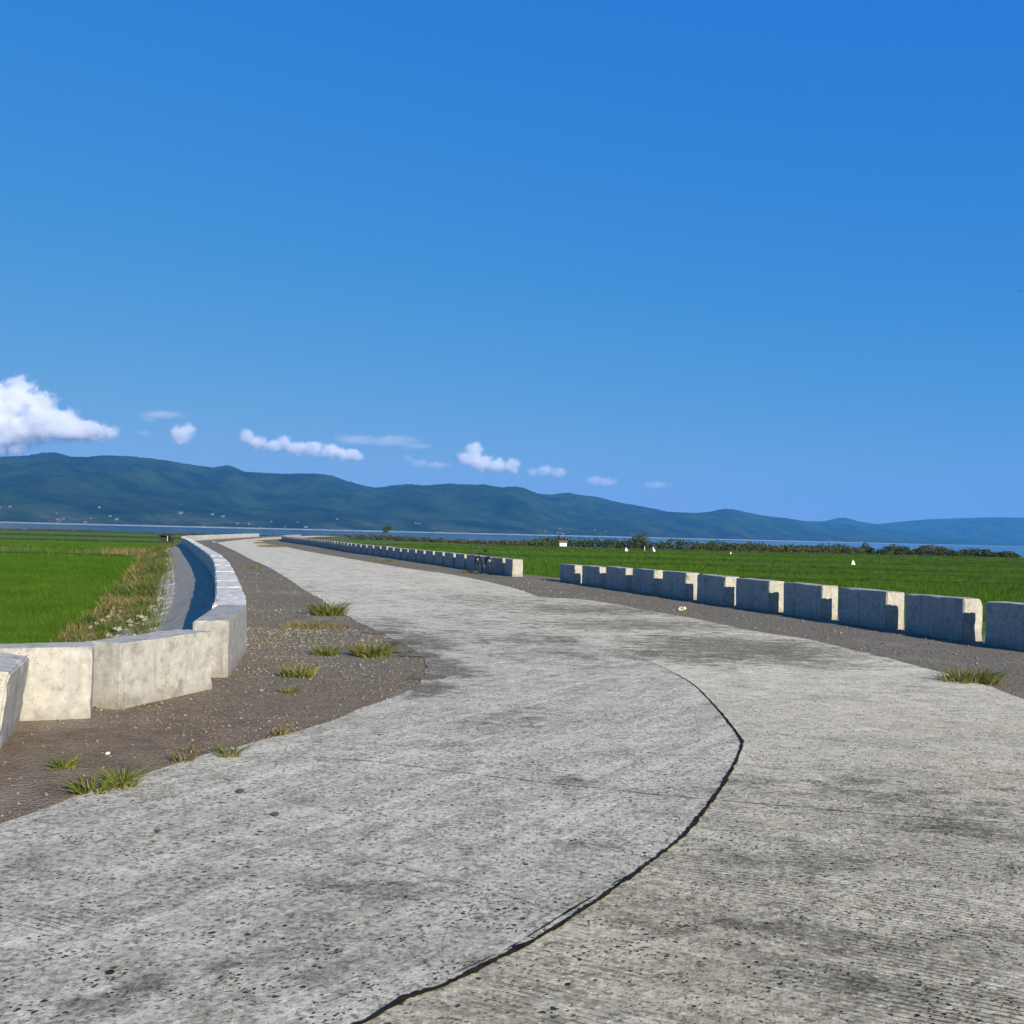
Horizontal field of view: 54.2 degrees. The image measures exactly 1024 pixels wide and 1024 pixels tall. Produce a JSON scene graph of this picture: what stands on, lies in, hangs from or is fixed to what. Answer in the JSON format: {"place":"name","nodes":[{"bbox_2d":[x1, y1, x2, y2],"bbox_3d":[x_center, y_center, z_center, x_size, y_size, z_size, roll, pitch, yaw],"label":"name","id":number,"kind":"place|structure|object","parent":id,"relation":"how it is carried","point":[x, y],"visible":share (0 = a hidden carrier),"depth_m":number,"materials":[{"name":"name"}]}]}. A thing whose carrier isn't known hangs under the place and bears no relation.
{"place":"outdoors","nodes":[
{"label":"outdoors","id":0,"kind":"place"},
{"bbox_2d":[309,536,352,541],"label":"embankment slope","id":1,"kind":"structure","parent":0,"point":[342,538],"depth_m":237.50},
{"bbox_2d":[0,536,740,1023],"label":"road","id":2,"kind":"structure","parent":0,"point":[216,900],"depth_m":5.18,"materials":[{"name":"concrete"}]},
{"bbox_2d":[83,761,160,788],"bbox_3d":[-2.390,1.609,6.131,0.492,0.160,0.482,1,-1,0],"label":"grass tuft","id":3,"kind":"object","parent":2,"relation":"on","point":[129,781],"visible":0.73,"depth_m":6.12,"materials":[{"name":"green plant"}]},
{"bbox_2d":[201,740,255,757],"bbox_3d":[-1.969,1.659,6.993,0.394,0.118,0.431,1,-1,0],"label":"grass tuft","id":4,"kind":"object","parent":2,"relation":"on","point":[226,754],"visible":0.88,"depth_m":6.97,"materials":[{"name":"green plant"}]},
{"bbox_2d":[359,630,446,679],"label":"spilled gravel","id":5,"kind":"structure","parent":2,"relation":"on","point":[429,676],"depth_m":12.95,"materials":[{"name":"gravel"}]},
{"bbox_2d":[302,847,557,910],"bbox_3d":[-0.414,1.679,4.626,1.473,0.001,0.056,1,-1,31],"label":"cross joint","id":6,"kind":"object","parent":2,"relation":"on","point":[439,877],"visible":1,"depth_m":4.58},
{"bbox_2d":[1,582,1022,814],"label":"spilled grit","id":7,"kind":"object","parent":2,"relation":"on","point":[463,657],"visible":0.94,"depth_m":16.27,"materials":[{"name":"gravel"}]},
{"bbox_2d":[322,757,712,799],"bbox_3d":[-0.084,1.729,6.545,2.769,0.001,0.071,1,-1,19],"label":"cross joint","id":8,"kind":"object","parent":2,"relation":"on","point":[521,779],"visible":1,"depth_m":6.47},
{"bbox_2d":[451,879,619,974],"bbox_3d":[0.163,1.681,4.114,0.035,0.001,1.300,1,-2,34],"label":"road joint","id":9,"kind":"object","parent":2,"relation":"on","point":[548,923],"visible":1,"depth_m":4.15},
{"bbox_2d":[352,568,744,1023],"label":"road joint","id":10,"kind":"object","parent":2,"relation":"on","point":[405,997],"visible":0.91,"depth_m":4.17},
{"bbox_2d":[0,536,1023,823],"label":"gravel shoulder","id":11,"kind":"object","parent":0,"point":[72,738],"visible":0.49,"depth_m":10.67},
{"bbox_2d":[0,652,29,747],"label":"concrete block","id":12,"kind":"structure","parent":11,"relation":"on","point":[14,669],"depth_m":7.34,"materials":[{"name":"concrete"}]},
{"bbox_2d":[0,642,93,720],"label":"concrete block","id":13,"kind":"structure","parent":11,"relation":"on","point":[59,685],"depth_m":8.16,"materials":[{"name":"concrete"}]},
{"bbox_2d":[37,751,87,769],"bbox_3d":[-2.938,1.623,6.538,0.351,0.125,0.309,2,-1,-31],"label":"grass tuft","id":14,"kind":"object","parent":11,"relation":"on","point":[69,765],"visible":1,"depth_m":6.54,"materials":[{"name":"green plant"}]},
{"bbox_2d":[54,770,127,795],"bbox_3d":[-2.492,1.612,5.986,0.467,0.142,0.399,1,-1,0],"label":"grass tuft","id":15,"kind":"object","parent":11,"relation":"on","point":[75,789],"visible":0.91,"depth_m":5.96,"materials":[{"name":"green plant"}]},
{"bbox_2d":[85,629,213,709],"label":"concrete block","id":16,"kind":"structure","parent":11,"relation":"on","point":[134,670],"depth_m":9.04,"materials":[{"name":"concrete"}]},
{"bbox_2d":[164,749,202,762],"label":"grass tuft","id":17,"kind":"object","parent":11,"relation":"on","point":[190,757],"visible":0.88,"depth_m":6.79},
{"bbox_2d":[210,556,223,574],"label":"concrete block","id":18,"kind":"structure","parent":11,"relation":"on","point":[211,557],"depth_m":33.29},
{"bbox_2d":[193,604,246,677],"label":"concrete block","id":19,"kind":"structure","parent":11,"relation":"on","point":[226,624],"depth_m":10.85,"materials":[{"name":"grey concrete"}]},
{"bbox_2d":[213,562,230,585],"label":"concrete block","id":20,"kind":"structure","parent":11,"relation":"on","point":[221,563],"depth_m":27.57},
{"bbox_2d":[213,565,232,587],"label":"concrete block","id":21,"kind":"structure","parent":11,"relation":"on","point":[222,566],"depth_m":25.74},
{"bbox_2d":[214,568,233,594],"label":"concrete block","id":22,"kind":"structure","parent":11,"relation":"on","point":[224,569],"depth_m":23.71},
{"bbox_2d":[214,571,235,591],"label":"concrete block","id":23,"kind":"structure","parent":11,"relation":"on","point":[224,573],"depth_m":21.60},
{"bbox_2d":[214,575,237,599],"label":"concrete block","id":24,"kind":"structure","parent":11,"relation":"on","point":[224,577],"depth_m":19.54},
{"bbox_2d":[215,580,241,588],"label":"concrete block","id":25,"kind":"structure","parent":11,"relation":"on","point":[228,584],"depth_m":17.53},
{"bbox_2d":[212,594,246,608],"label":"concrete block","id":26,"kind":"structure","parent":11,"relation":"on","point":[230,599],"depth_m":13.75,"materials":[{"name":"concrete"}]},
{"bbox_2d":[215,587,244,595],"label":"concrete block","id":27,"kind":"structure","parent":11,"relation":"on","point":[228,591],"depth_m":15.83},
{"bbox_2d":[267,723,295,735],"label":"grass tuft","id":28,"kind":"object","parent":11,"relation":"on","point":[282,731],"visible":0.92,"depth_m":7.78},
{"bbox_2d":[277,682,303,693],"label":"grass tuft","id":29,"kind":"object","parent":11,"relation":"on","point":[290,689],"visible":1,"depth_m":9.79,"materials":[{"name":"green plant"}]},
{"bbox_2d":[275,659,329,677],"bbox_3d":[-2.341,1.709,10.912,0.706,0.175,0.677,1,-1,0],"label":"grass tuft","id":30,"kind":"object","parent":11,"relation":"on","point":[307,671],"visible":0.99,"depth_m":10.86,"materials":[{"name":"green plant"}]},
{"bbox_2d":[277,619,355,629],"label":"grass tuft","id":31,"kind":"object","parent":11,"relation":"on","point":[312,624],"visible":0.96,"depth_m":16.31,"materials":[{"name":"plant"}]},
{"bbox_2d":[305,642,344,655],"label":"grass tuft","id":32,"kind":"object","parent":11,"relation":"on","point":[333,652],"visible":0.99,"depth_m":12.72,"materials":[{"name":"green plant"}]},
{"bbox_2d":[297,598,356,615],"bbox_3d":[-3.418,1.769,18.790,1.279,0.353,1.432,1,-1,0],"label":"grass tuft","id":33,"kind":"object","parent":11,"relation":"on","point":[332,610],"visible":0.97,"depth_m":18.62,"materials":[{"name":"green plant"}]},
{"bbox_2d":[361,545,366,554],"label":"concrete block","id":34,"kind":"structure","parent":11,"relation":"on","point":[364,549],"depth_m":67.33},
{"bbox_2d":[340,638,399,657],"bbox_3d":[-1.792,1.719,12.789,0.883,0.265,0.873,1,-1,26],"label":"grass tuft","id":35,"kind":"object","parent":11,"relation":"on","point":[371,651],"visible":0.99,"depth_m":12.70,"materials":[{"name":"green plant"}]},
{"bbox_2d":[367,545,376,554],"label":"concrete block","id":36,"kind":"structure","parent":11,"relation":"on","point":[370,549],"depth_m":65.53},
{"bbox_2d":[374,546,380,555],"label":"concrete block","id":37,"kind":"structure","parent":11,"relation":"on","point":[377,550],"depth_m":63.74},
{"bbox_2d":[381,546,389,556],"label":"concrete block","id":38,"kind":"structure","parent":11,"relation":"on","point":[384,551],"depth_m":61.83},
{"bbox_2d":[388,547,397,557],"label":"concrete block","id":39,"kind":"structure","parent":11,"relation":"on","point":[391,553],"depth_m":59.90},
{"bbox_2d":[385,641,412,653],"bbox_3d":[-1.523,1.803,13.255,0.384,0.176,0.359,1,-1,16],"label":"rock","id":40,"kind":"object","parent":11,"relation":"on","point":[403,648],"visible":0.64,"depth_m":13.17,"materials":[{"name":"stone"}]},
{"bbox_2d":[394,548,405,558],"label":"concrete block","id":41,"kind":"structure","parent":11,"relation":"on","point":[397,552],"depth_m":58.22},
{"bbox_2d":[401,548,408,559],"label":"concrete block","id":42,"kind":"structure","parent":11,"relation":"on","point":[405,554],"depth_m":56.22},
{"bbox_2d":[409,549,419,561],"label":"concrete block","id":43,"kind":"structure","parent":11,"relation":"on","point":[412,554],"depth_m":54.35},
{"bbox_2d":[416,550,427,562],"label":"concrete block","id":44,"kind":"structure","parent":11,"relation":"on","point":[421,554],"depth_m":52.51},
{"bbox_2d":[425,551,439,563],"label":"concrete block","id":45,"kind":"structure","parent":11,"relation":"on","point":[430,557],"depth_m":50.61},
{"bbox_2d":[435,551,448,565],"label":"concrete block","id":46,"kind":"structure","parent":11,"relation":"on","point":[440,558],"depth_m":48.81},
{"bbox_2d":[444,552,460,566],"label":"concrete block","id":47,"kind":"structure","parent":11,"relation":"on","point":[450,559],"depth_m":46.92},
{"bbox_2d":[455,553,470,568],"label":"concrete block","id":48,"kind":"structure","parent":11,"relation":"on","point":[461,560],"depth_m":45.03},
{"bbox_2d":[466,554,482,570],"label":"concrete block","id":49,"kind":"structure","parent":11,"relation":"on","point":[470,563],"depth_m":43.38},
{"bbox_2d":[470,544,493,574],"bbox_3d":[-1.120,1.857,39.295,0.687,1.188,1.700,3,-2,-42],"label":"bicycle","id":50,"kind":"object","parent":11,"relation":"on","point":[486,558],"visible":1,"depth_m":39.22,"materials":[{"name":"metal"}]},
{"bbox_2d":[478,556,496,572],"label":"concrete block","id":51,"kind":"structure","parent":11,"relation":"on","point":[480,566],"depth_m":41.45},
{"bbox_2d":[491,557,510,574],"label":"concrete block","id":52,"kind":"structure","parent":11,"relation":"on","point":[499,565],"depth_m":39.47,"materials":[{"name":"concrete"}]},
{"bbox_2d":[0,559,1023,816],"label":"loose stones","id":53,"kind":"object","parent":11,"relation":"on","point":[268,641],"visible":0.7,"depth_m":12.74,"materials":[{"name":"gravel"}]},
{"bbox_2d":[505,558,522,576],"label":"concrete block","id":54,"kind":"structure","parent":11,"relation":"on","point":[513,567],"depth_m":37.76,"materials":[{"name":"concrete"}]},
{"bbox_2d":[560,564,584,582],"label":"concrete block","id":55,"kind":"structure","parent":11,"relation":"on","point":[571,573],"depth_m":33.96,"materials":[{"name":"concrete"}]},
{"bbox_2d":[582,565,605,586],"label":"concrete block","id":56,"kind":"structure","parent":11,"relation":"on","point":[592,575],"depth_m":32.09,"materials":[{"name":"concrete"}]},
{"bbox_2d":[606,566,632,590],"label":"concrete block","id":57,"kind":"structure","parent":11,"relation":"on","point":[619,578],"depth_m":30.17,"materials":[{"name":"concrete"}]},
{"bbox_2d":[632,568,665,594],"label":"concrete block","id":58,"kind":"structure","parent":11,"relation":"on","point":[647,581],"depth_m":28.30,"materials":[{"name":"concrete"}]},
{"bbox_2d":[662,571,698,599],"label":"concrete block","id":59,"kind":"structure","parent":11,"relation":"on","point":[679,584],"depth_m":26.40,"materials":[{"name":"concrete"}]},
{"bbox_2d":[697,574,738,605],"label":"concrete block","id":60,"kind":"structure","parent":11,"relation":"on","point":[716,589],"depth_m":24.52,"materials":[{"name":"concrete"}]},
{"bbox_2d":[736,578,783,611],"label":"concrete block","id":61,"kind":"structure","parent":11,"relation":"on","point":[760,595],"depth_m":22.67,"materials":[{"name":"concrete"}]},
{"bbox_2d":[783,582,837,619],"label":"concrete block","id":62,"kind":"structure","parent":11,"relation":"on","point":[813,601],"depth_m":20.84,"materials":[{"name":"concrete"}]},
{"bbox_2d":[838,587,903,629],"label":"concrete block","id":63,"kind":"structure","parent":11,"relation":"on","point":[876,608],"depth_m":18.94,"materials":[{"name":"concrete"}]},
{"bbox_2d":[905,594,982,640],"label":"concrete block","id":64,"kind":"structure","parent":11,"relation":"on","point":[950,617],"depth_m":17.07,"materials":[{"name":"concrete"}]},
{"bbox_2d":[928,665,1016,684],"bbox_3d":[5.355,1.882,11.681,1.039,0.233,0.943,2,-1,-28],"label":"grass tuft","id":65,"kind":"object","parent":11,"relation":"on","point":[989,679],"visible":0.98,"depth_m":11.60,"materials":[{"name":"green plant"}]},
{"bbox_2d":[985,601,1023,650],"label":"concrete block","id":66,"kind":"structure","parent":11,"relation":"on","point":[1004,623],"depth_m":15.76,"materials":[{"name":"concrete"}]},
{"bbox_2d":[0,452,1023,546],"bbox_3d":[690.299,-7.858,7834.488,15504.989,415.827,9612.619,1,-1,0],"label":"hills","id":67,"kind":"structure","parent":0,"point":[42,488],"depth_m":5234.20,"materials":[{"name":"plant"}]},
{"bbox_2d":[0,523,1023,557],"bbox_3d":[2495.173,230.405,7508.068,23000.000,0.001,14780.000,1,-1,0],"label":"lake","id":68,"kind":"structure","parent":0,"point":[1019,551],"depth_m":1227.89,"materials":[{"name":"liquid"}]},
{"bbox_2d":[0,530,1023,643],"bbox_3d":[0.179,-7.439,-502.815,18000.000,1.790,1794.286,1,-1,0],"label":"ground","id":69,"kind":"structure","parent":0,"point":[146,539],"depth_m":200.16,"materials":[{"name":"plant"}]},
{"bbox_2d":[0,551,123,556],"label":"field bund","id":70,"kind":"structure","parent":69,"relation":"on","point":[60,553],"depth_m":87.84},
{"bbox_2d":[0,544,138,557],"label":"tall grass","id":71,"kind":"structure","parent":69,"relation":"on","point":[46,548],"depth_m":93.07,"materials":[{"name":"plant"}]},
{"bbox_2d":[1,545,149,549],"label":"field bund","id":72,"kind":"structure","parent":69,"relation":"on","point":[74,547],"depth_m":112.01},
{"bbox_2d":[0,539,165,643],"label":"rice plants","id":73,"kind":"object","parent":69,"relation":"on","point":[70,583],"visible":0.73,"depth_m":43.84,"materials":[{"name":"green plant"}]},
{"bbox_2d":[0,528,166,533],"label":"shore reeds","id":74,"kind":"object","parent":69,"relation":"on","point":[68,530],"visible":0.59,"depth_m":353.03,"materials":[{"name":"green plant"}]},
{"bbox_2d":[0,538,179,542],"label":"field bund","id":75,"kind":"structure","parent":69,"relation":"on","point":[47,539],"depth_m":166.17,"materials":[{"name":"plant"}]},
{"bbox_2d":[0,533,180,538],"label":"field bund","id":76,"kind":"structure","parent":69,"relation":"on","point":[76,535],"depth_m":230.20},
{"bbox_2d":[88,545,152,556],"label":"dry reed clump","id":77,"kind":"object","parent":69,"relation":"on","point":[129,552],"visible":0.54,"depth_m":89.48,"materials":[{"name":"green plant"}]},
{"bbox_2d":[158,534,175,541],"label":"field shed","id":78,"kind":"structure","parent":69,"relation":"on","point":[165,537],"depth_m":177.16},
{"bbox_2d":[168,532,277,536],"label":"shore reeds","id":79,"kind":"object","parent":69,"relation":"on","point":[182,533],"visible":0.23,"depth_m":343.51,"materials":[{"name":"green plant"}]},
{"bbox_2d":[383,525,391,537],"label":"tree","id":80,"kind":"object","parent":69,"relation":"on","point":[386,528],"visible":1,"depth_m":321.63,"materials":[{"name":"green plant"}]},
{"bbox_2d":[301,533,563,546],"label":"shore reeds","id":81,"kind":"object","parent":69,"relation":"on","point":[460,540],"visible":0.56,"depth_m":284.46,"materials":[{"name":"green plant"}]},
{"bbox_2d":[627,533,653,548],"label":"shrub","id":82,"kind":"object","parent":69,"relation":"on","point":[640,537],"visible":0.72,"depth_m":252.55,"materials":[{"name":"green plant"}]},
{"bbox_2d":[339,541,1023,621],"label":"rice plants","id":83,"kind":"object","parent":69,"relation":"on","point":[958,590],"visible":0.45,"depth_m":100.63,"materials":[{"name":"green plant"}]},
{"bbox_2d":[364,543,1023,559],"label":"field bund","id":84,"kind":"structure","parent":69,"relation":"on","point":[687,551],"depth_m":205.00,"materials":[{"name":"plant"}]},
{"bbox_2d":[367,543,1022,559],"bbox_3d":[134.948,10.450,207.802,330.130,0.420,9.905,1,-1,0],"label":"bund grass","id":85,"kind":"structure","parent":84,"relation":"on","point":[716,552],"depth_m":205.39,"materials":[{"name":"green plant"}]},
{"bbox_2d":[530,535,873,553],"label":"shore thicket","id":86,"kind":"object","parent":69,"relation":"on","point":[623,544],"visible":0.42,"depth_m":253.04,"materials":[{"name":"green plant"}]},
{"bbox_2d":[390,546,1021,562],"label":"field bund","id":87,"kind":"structure","parent":69,"relation":"on","point":[714,554],"depth_m":173.67,"materials":[{"name":"plant"}]},
{"bbox_2d":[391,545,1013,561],"bbox_3d":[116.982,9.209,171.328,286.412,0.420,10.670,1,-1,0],"label":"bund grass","id":88,"kind":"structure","parent":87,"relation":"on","point":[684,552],"depth_m":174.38,"materials":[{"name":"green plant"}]},
{"bbox_2d":[423,544,1019,558],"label":"field bund","id":89,"kind":"structure","parent":69,"relation":"on","point":[714,550],"depth_m":226.86,"materials":[{"name":"plant"}]},
{"bbox_2d":[686,542,864,553],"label":"shore reeds","id":90,"kind":"object","parent":69,"relation":"on","point":[706,546],"visible":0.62,"depth_m":242.92,"materials":[{"name":"green plant"}]},
{"bbox_2d":[859,543,876,553],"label":"shrub","id":91,"kind":"object","parent":69,"relation":"on","point":[871,550],"visible":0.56,"depth_m":252.39,"materials":[{"name":"green plant"}]},
{"bbox_2d":[737,576,1023,586],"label":"field bund","id":92,"kind":"structure","parent":69,"relation":"on","point":[893,580],"depth_m":71.41,"materials":[{"name":"plant"}]},
{"bbox_2d":[700,574,1021,584],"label":"bund grass","id":93,"kind":"structure","parent":92,"relation":"on","point":[871,581],"depth_m":71.42,"materials":[{"name":"green plant"}]},
{"bbox_2d":[876,544,915,554],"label":"shrub","id":94,"kind":"object","parent":69,"relation":"on","point":[900,550],"visible":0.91,"depth_m":253.62,"materials":[{"name":"green plant"}]},
{"bbox_2d":[910,544,957,555],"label":"shrub","id":95,"kind":"object","parent":69,"relation":"on","point":[921,550],"visible":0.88,"depth_m":253.74,"materials":[{"name":"green plant"}]},
{"bbox_2d":[953,547,998,556],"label":"shrub","id":96,"kind":"object","parent":69,"relation":"on","point":[976,552],"visible":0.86,"depth_m":253.24,"materials":[{"name":"green plant"}]},
{"bbox_2d":[987,551,1021,557],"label":"shrub","id":97,"kind":"object","parent":69,"relation":"on","point":[1011,554],"visible":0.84,"depth_m":251.39,"materials":[{"name":"green plant"}]},
{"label":"field bund","id":98,"kind":"object","parent":69,"relation":"on","visible":0},
{"bbox_2d":[458,552,1018,566],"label":"bund grass","id":99,"kind":"structure","parent":98,"relation":"on","point":[742,559],"depth_m":129.99,"materials":[{"name":"green plant"}]},
{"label":"field bund","id":100,"kind":"object","parent":69,"relation":"on","visible":0},
{"bbox_2d":[608,560,1016,572],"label":"bund grass","id":101,"kind":"structure","parent":100,"relation":"on","point":[808,567],"depth_m":103.47,"materials":[{"name":"green plant"}]},
{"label":"field bund","id":102,"kind":"object","parent":69,"relation":"on","visible":0},
{"bbox_2d":[742,568,1023,578],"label":"bund grass","id":103,"kind":"structure","parent":102,"relation":"on","point":[885,572],"depth_m":87.06,"materials":[{"name":"green plant"}]},
{"bbox_2d":[0,0,1023,523],"label":"sky","id":104,"kind":"structure","parent":0,"point":[759,257],"materials":[{"name":"blue"}]},
{"bbox_2d":[244,536,1023,1023],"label":"road","id":105,"kind":"structure","parent":0,"point":[740,908],"depth_m":4.89,"materials":[{"name":"concrete"}]},
{"bbox_2d":[257,544,287,546],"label":"grass tuft","id":106,"kind":"object","parent":105,"relation":"on","point":[275,545],"visible":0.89,"depth_m":85.72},
{"bbox_2d":[723,800,1023,823],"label":"cross joint","id":107,"kind":"object","parent":105,"relation":"on","point":[877,813],"visible":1,"depth_m":5.87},
{"bbox_2d":[808,517,1023,542],"bbox_3d":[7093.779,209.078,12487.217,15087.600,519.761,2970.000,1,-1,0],"label":"hills","id":108,"kind":"structure","parent":0,"point":[1008,529],"depth_m":12565.60,"materials":[{"name":"blue"}]},
{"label":"embankment slope","id":109,"kind":"structure","parent":0,"visible":0},
{"bbox_2d":[46,541,180,642],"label":"bank weeds","id":110,"kind":"object","parent":109,"relation":"on","point":[156,571],"visible":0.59,"depth_m":29.49,"materials":[{"name":"green plant"}]},
{"bbox_2d":[89,597,164,637],"bbox_3d":[-8.499,2.579,20.771,1.605,0.466,21.453,2,-1,-16],"label":"bank rubble","id":111,"kind":"object","parent":109,"relation":"on","point":[119,629],"visible":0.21,"depth_m":23.87,"materials":[{"name":"stone"}]},
{"bbox_2d":[112,543,212,636],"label":"slope revetment","id":112,"kind":"object","parent":109,"relation":"on","point":[189,603],"visible":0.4,"depth_m":28.86,"materials":[{"name":"grey concrete"}]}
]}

